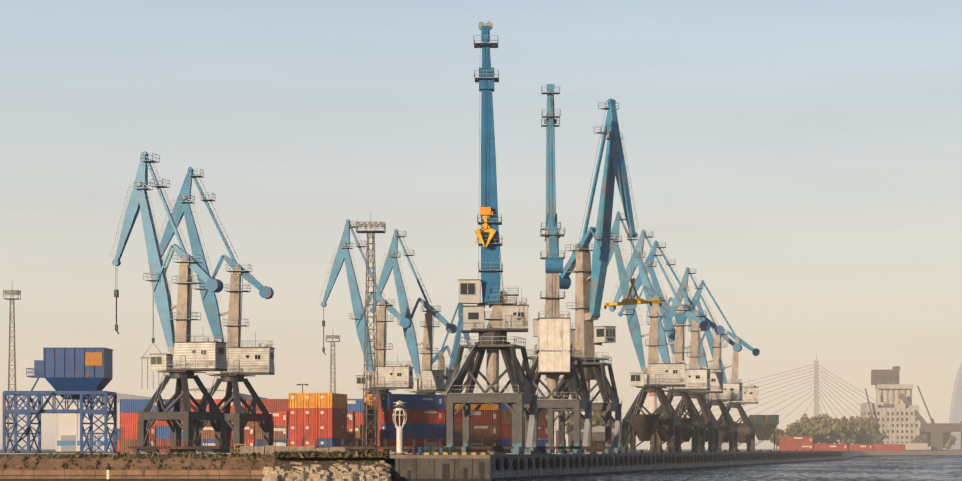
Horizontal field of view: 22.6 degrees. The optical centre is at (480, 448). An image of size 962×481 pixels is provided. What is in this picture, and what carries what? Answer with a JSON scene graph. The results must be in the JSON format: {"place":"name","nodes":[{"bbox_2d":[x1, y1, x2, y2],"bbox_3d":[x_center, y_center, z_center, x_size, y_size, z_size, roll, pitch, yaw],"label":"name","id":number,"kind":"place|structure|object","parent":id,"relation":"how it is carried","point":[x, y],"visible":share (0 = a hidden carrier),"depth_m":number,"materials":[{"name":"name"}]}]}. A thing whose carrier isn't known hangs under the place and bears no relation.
{"place":"outdoors","nodes":[
{"label":"outdoors","id":0,"kind":"place"},
{"bbox_2d":[56,393,150,450],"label":"warehouse","id":1,"kind":"structure","parent":0,"point":[67,431],"depth_m":719.03,"materials":[{"name":"white metal"}]},
{"bbox_2d":[0,449,960,454],"bbox_3d":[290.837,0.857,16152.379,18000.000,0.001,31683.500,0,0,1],"label":"ground","id":2,"kind":"structure","parent":0,"point":[637,450],"depth_m":694.95,"materials":[{"name":"grey concrete"}]},
{"bbox_2d":[3,290,20,452],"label":"mast","id":3,"kind":"object","parent":2,"relation":"on","point":[13,292],"visible":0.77,"depth_m":428.04,"materials":[{"name":"metal"}]},
{"bbox_2d":[3,347,116,452],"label":"hopper","id":4,"kind":"object","parent":2,"relation":"on","point":[82,374],"visible":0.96,"depth_m":393.85,"materials":[{"name":"blue metal"}]},
{"bbox_2d":[110,151,229,452],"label":"crane","id":5,"kind":"object","parent":2,"relation":"on","point":[191,359],"visible":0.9,"depth_m":378.23,"materials":[{"name":"metal"}]},
{"bbox_2d":[141,167,274,452],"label":"crane","id":6,"kind":"object","parent":2,"relation":"on","point":[242,361],"visible":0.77,"depth_m":413.77,"materials":[{"name":"metal"}]},
{"bbox_2d":[181,387,266,398],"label":"warehouse","id":7,"kind":"structure","parent":2,"relation":"on","point":[195,393],"depth_m":758.43,"materials":[{"name":"beige metal"}]},
{"bbox_2d":[113,428,363,451],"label":"stack","id":8,"kind":"object","parent":2,"relation":"on","point":[118,439],"depth_m":518.22,"materials":[{"name":"red metal"}]},
{"bbox_2d":[123,411,354,452],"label":"stack","id":9,"kind":"object","parent":2,"relation":"on","point":[253,435],"visible":0.35,"depth_m":454.23,"materials":[{"name":"red metal"}]},
{"bbox_2d":[120,399,365,452],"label":"stack","id":10,"kind":"object","parent":2,"relation":"on","point":[130,409],"visible":0.17,"depth_m":466.47,"materials":[{"name":"red metal"}]},
{"bbox_2d":[240,445,345,454],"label":"concrete blocks","id":11,"kind":"structure","parent":2,"relation":"on","point":[262,450],"depth_m":314.99,"materials":[{"name":"grey concrete"}]},
{"bbox_2d":[0,439,613,453],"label":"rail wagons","id":12,"kind":"object","parent":2,"relation":"on","point":[393,450],"visible":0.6,"depth_m":367.89,"materials":[{"name":"black paint"}]},
{"bbox_2d":[289,393,346,446],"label":"stack","id":13,"kind":"object","parent":2,"relation":"on","point":[321,418],"visible":0.96,"depth_m":415.06,"materials":[{"name":"red metal"}]},
{"bbox_2d":[326,335,339,392],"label":"mast","id":14,"kind":"object","parent":2,"relation":"on","point":[331,356],"visible":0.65,"depth_m":597.12,"materials":[{"name":"metal"}]},
{"bbox_2d":[319,219,413,393],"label":"crane","id":15,"kind":"object","parent":2,"relation":"on","point":[391,377],"visible":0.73,"depth_m":490.74,"materials":[{"name":"metal"}]},
{"bbox_2d":[356,222,385,450],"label":"mast","id":16,"kind":"object","parent":2,"relation":"on","point":[365,224],"visible":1,"depth_m":396.74,"materials":[{"name":"metal"}]},
{"bbox_2d":[393,396,406,454],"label":"beacon","id":17,"kind":"object","parent":2,"relation":"on","point":[399,405],"visible":0.98,"depth_m":318.61,"materials":[{"name":"white paint"}]},
{"bbox_2d":[370,229,456,394],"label":"crane","id":18,"kind":"object","parent":2,"relation":"on","point":[432,381],"visible":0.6,"depth_m":512.88,"materials":[{"name":"metal"}]},
{"bbox_2d":[432,302,470,394],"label":"crane","id":19,"kind":"object","parent":2,"relation":"on","point":[440,357],"visible":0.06,"depth_m":752.95,"materials":[{"name":"metal"}]},
{"bbox_2d":[364,394,547,452],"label":"stack","id":20,"kind":"object","parent":2,"relation":"on","point":[425,418],"visible":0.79,"depth_m":427.31,"materials":[{"name":"blue metal"}]},
{"bbox_2d":[446,21,538,453],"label":"crane","id":21,"kind":"object","parent":2,"relation":"on","point":[503,319],"visible":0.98,"depth_m":360.35,"materials":[{"name":"metal"}]},
{"bbox_2d":[234,444,831,477],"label":"quay furniture","id":22,"kind":"object","parent":2,"relation":"on","point":[426,449],"visible":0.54,"depth_m":331.82,"materials":[{"name":"yellow paint"}]},
{"bbox_2d":[511,83,592,453],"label":"crane","id":23,"kind":"object","parent":2,"relation":"on","point":[553,359],"visible":0.88,"depth_m":404.41,"materials":[{"name":"metal"}]},
{"bbox_2d":[565,411,628,433],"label":"trees","id":24,"kind":"object","parent":2,"relation":"on","point":[597,420],"visible":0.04,"depth_m":844.01,"materials":[{"name":"green plant"}]},
{"bbox_2d":[568,425,628,450],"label":"shed","id":25,"kind":"structure","parent":2,"relation":"on","point":[598,433],"depth_m":696.22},
{"bbox_2d":[592,441,604,451],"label":"stack","id":26,"kind":"object","parent":2,"relation":"on","point":[599,443],"visible":0.1,"depth_m":555.47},
{"bbox_2d":[545,98,661,452],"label":"crane","id":27,"kind":"object","parent":2,"relation":"on","point":[586,335],"visible":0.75,"depth_m":433.16,"materials":[{"name":"metal"}]},
{"bbox_2d":[630,414,658,452],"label":"hopper","id":28,"kind":"object","parent":2,"relation":"on","point":[644,426],"visible":1,"depth_m":501.10,"materials":[{"name":"grey metal"}]},
{"bbox_2d":[607,211,685,452],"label":"crane","id":29,"kind":"object","parent":2,"relation":"on","point":[660,376],"visible":0.9,"depth_m":512.37,"materials":[{"name":"metal"}]},
{"bbox_2d":[648,321,656,449],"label":"striped chimney","id":30,"kind":"object","parent":2,"relation":"on","point":[652,402],"visible":0.1,"depth_m":1493.12,"materials":[{"name":"metal"}]},
{"bbox_2d":[609,229,710,451],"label":"crane","id":31,"kind":"object","parent":2,"relation":"on","point":[698,379],"visible":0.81,"depth_m":549.97,"materials":[{"name":"metal"}]},
{"bbox_2d":[654,416,679,451],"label":"hopper","id":32,"kind":"object","parent":2,"relation":"on","point":[662,434],"visible":0.19,"depth_m":531.89,"materials":[{"name":"metal"}]},
{"bbox_2d":[618,241,724,451],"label":"crane","id":33,"kind":"object","parent":2,"relation":"on","point":[711,422],"visible":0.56,"depth_m":574.48,"materials":[{"name":"metal"}]},
{"bbox_2d":[384,449,961,480],"bbox_3d":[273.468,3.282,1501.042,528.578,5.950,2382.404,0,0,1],"label":"quay walls","id":34,"kind":"structure","parent":2,"relation":"on","point":[453,466],"depth_m":355.88,"materials":[{"name":"concrete"}]},
{"bbox_2d":[496,452,840,470],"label":"tyre fenders","id":35,"kind":"object","parent":34,"relation":"attached to","point":[658,459],"visible":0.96,"depth_m":463.32,"materials":[{"name":"black rubber"}]},
{"bbox_2d":[674,418,693,451],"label":"hopper","id":36,"kind":"object","parent":2,"relation":"on","point":[686,435],"visible":0.15,"depth_m":559.05,"materials":[{"name":"metal"}]},
{"bbox_2d":[662,267,742,451],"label":"crane","id":37,"kind":"object","parent":2,"relation":"on","point":[732,391],"visible":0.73,"depth_m":615.13,"materials":[{"name":"metal"}]},
{"bbox_2d":[691,419,713,451],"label":"hopper","id":38,"kind":"object","parent":2,"relation":"on","point":[706,437],"visible":0.19,"depth_m":591.42,"materials":[{"name":"metal"}]},
{"bbox_2d":[684,280,759,451],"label":"crane","id":39,"kind":"object","parent":2,"relation":"on","point":[750,394],"visible":0.62,"depth_m":653.41,"materials":[{"name":"metal"}]},
{"bbox_2d":[718,421,735,445],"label":"quay hopper","id":40,"kind":"object","parent":2,"relation":"on","point":[723,437],"visible":0.17,"depth_m":631.27,"materials":[{"name":"metal"}]},
{"bbox_2d":[736,423,753,446],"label":"quay hopper","id":41,"kind":"object","parent":2,"relation":"on","point":[741,438],"visible":0.23,"depth_m":671.69,"materials":[{"name":"metal"}]},
{"bbox_2d":[565,354,960,448],"bbox_3d":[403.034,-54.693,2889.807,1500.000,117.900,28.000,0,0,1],"label":"cable stayed bridge","id":42,"kind":"structure","parent":2,"relation":"on","point":[815,393],"depth_m":2889.27,"materials":[{"name":"concrete"}]},
{"bbox_2d":[749,415,778,450],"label":"hopper","id":43,"kind":"object","parent":2,"relation":"on","point":[765,426],"visible":0.73,"depth_m":725.50,"materials":[{"name":"metal"}]},
{"bbox_2d":[779,437,848,450],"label":"stack","id":44,"kind":"object","parent":2,"relation":"on","point":[796,443],"visible":0.94,"depth_m":872.96,"materials":[{"name":"red metal"}]},
{"bbox_2d":[770,413,956,449],"bbox_3d":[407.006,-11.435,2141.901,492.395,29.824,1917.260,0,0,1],"label":"trees","id":45,"kind":"object","parent":2,"relation":"on","point":[824,429],"visible":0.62,"depth_m":1337.62,"materials":[{"name":"green plant"}]},
{"bbox_2d":[849,444,904,450],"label":"stack","id":46,"kind":"object","parent":2,"relation":"on","point":[876,447],"visible":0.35,"depth_m":948.59,"materials":[{"name":"red metal"}]},
{"bbox_2d":[861,366,961,450],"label":"grain elevator","id":47,"kind":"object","parent":2,"relation":"on","point":[893,411],"visible":0.77,"depth_m":1641.71,"materials":[{"name":"grey concrete"}]},
{"bbox_2d":[949,362,961,448],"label":"glass tower","id":48,"kind":"structure","parent":2,"relation":"on","point":[955,414],"depth_m":3172.79,"materials":[{"name":"grey glass"}]},
{"bbox_2d":[0,0,961,448],"label":"sky","id":49,"kind":"structure","parent":0,"point":[803,157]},
{"bbox_2d":[554,425,555,452],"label":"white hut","id":50,"kind":"object","parent":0,"point":[555,436],"visible":0.17,"depth_m":515.04,"materials":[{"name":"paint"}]},
{"bbox_2d":[554,412,558,429],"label":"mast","id":51,"kind":"object","parent":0,"point":[558,420],"visible":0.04,"depth_m":896.92,"materials":[{"name":"metal"}]},
{"bbox_2d":[556,429,558,451],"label":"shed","id":52,"kind":"structure","parent":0,"point":[557,437],"depth_m":636.48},
{"bbox_2d":[571,440,584,452],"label":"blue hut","id":53,"kind":"object","parent":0,"point":[572,444],"visible":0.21,"depth_m":464.97,"materials":[{"name":"clear"}]},
{"bbox_2d":[491,450,961,480],"bbox_3d":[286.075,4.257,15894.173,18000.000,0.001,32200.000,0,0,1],"label":"water","id":54,"kind":"structure","parent":0,"point":[903,468],"depth_m":427.21,"materials":[{"name":"grey liquid"}]},
{"bbox_2d":[106,463,110,480],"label":"channel marker","id":55,"kind":"object","parent":54,"relation":"in","point":[108,468],"visible":1,"depth_m":265.38,"materials":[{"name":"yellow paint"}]},
{"bbox_2d":[0,455,274,480],"bbox_3d":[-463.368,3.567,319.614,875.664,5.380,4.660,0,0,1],"label":"quay wall","id":56,"kind":"structure","parent":54,"relation":"in","point":[43,470],"depth_m":309.91,"materials":[{"name":"brown stone"}]},
{"bbox_2d":[0,450,389,469],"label":"grass tufts","id":57,"kind":"object","parent":56,"relation":"on","point":[344,455],"visible":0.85,"depth_m":312.69,"materials":[{"name":"green plant"}]},
{"bbox_2d":[262,458,391,480],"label":"bank rock","id":58,"kind":"object","parent":54,"relation":"in","point":[320,469],"visible":1,"depth_m":309.64,"materials":[{"name":"beige stone"}]}
]}

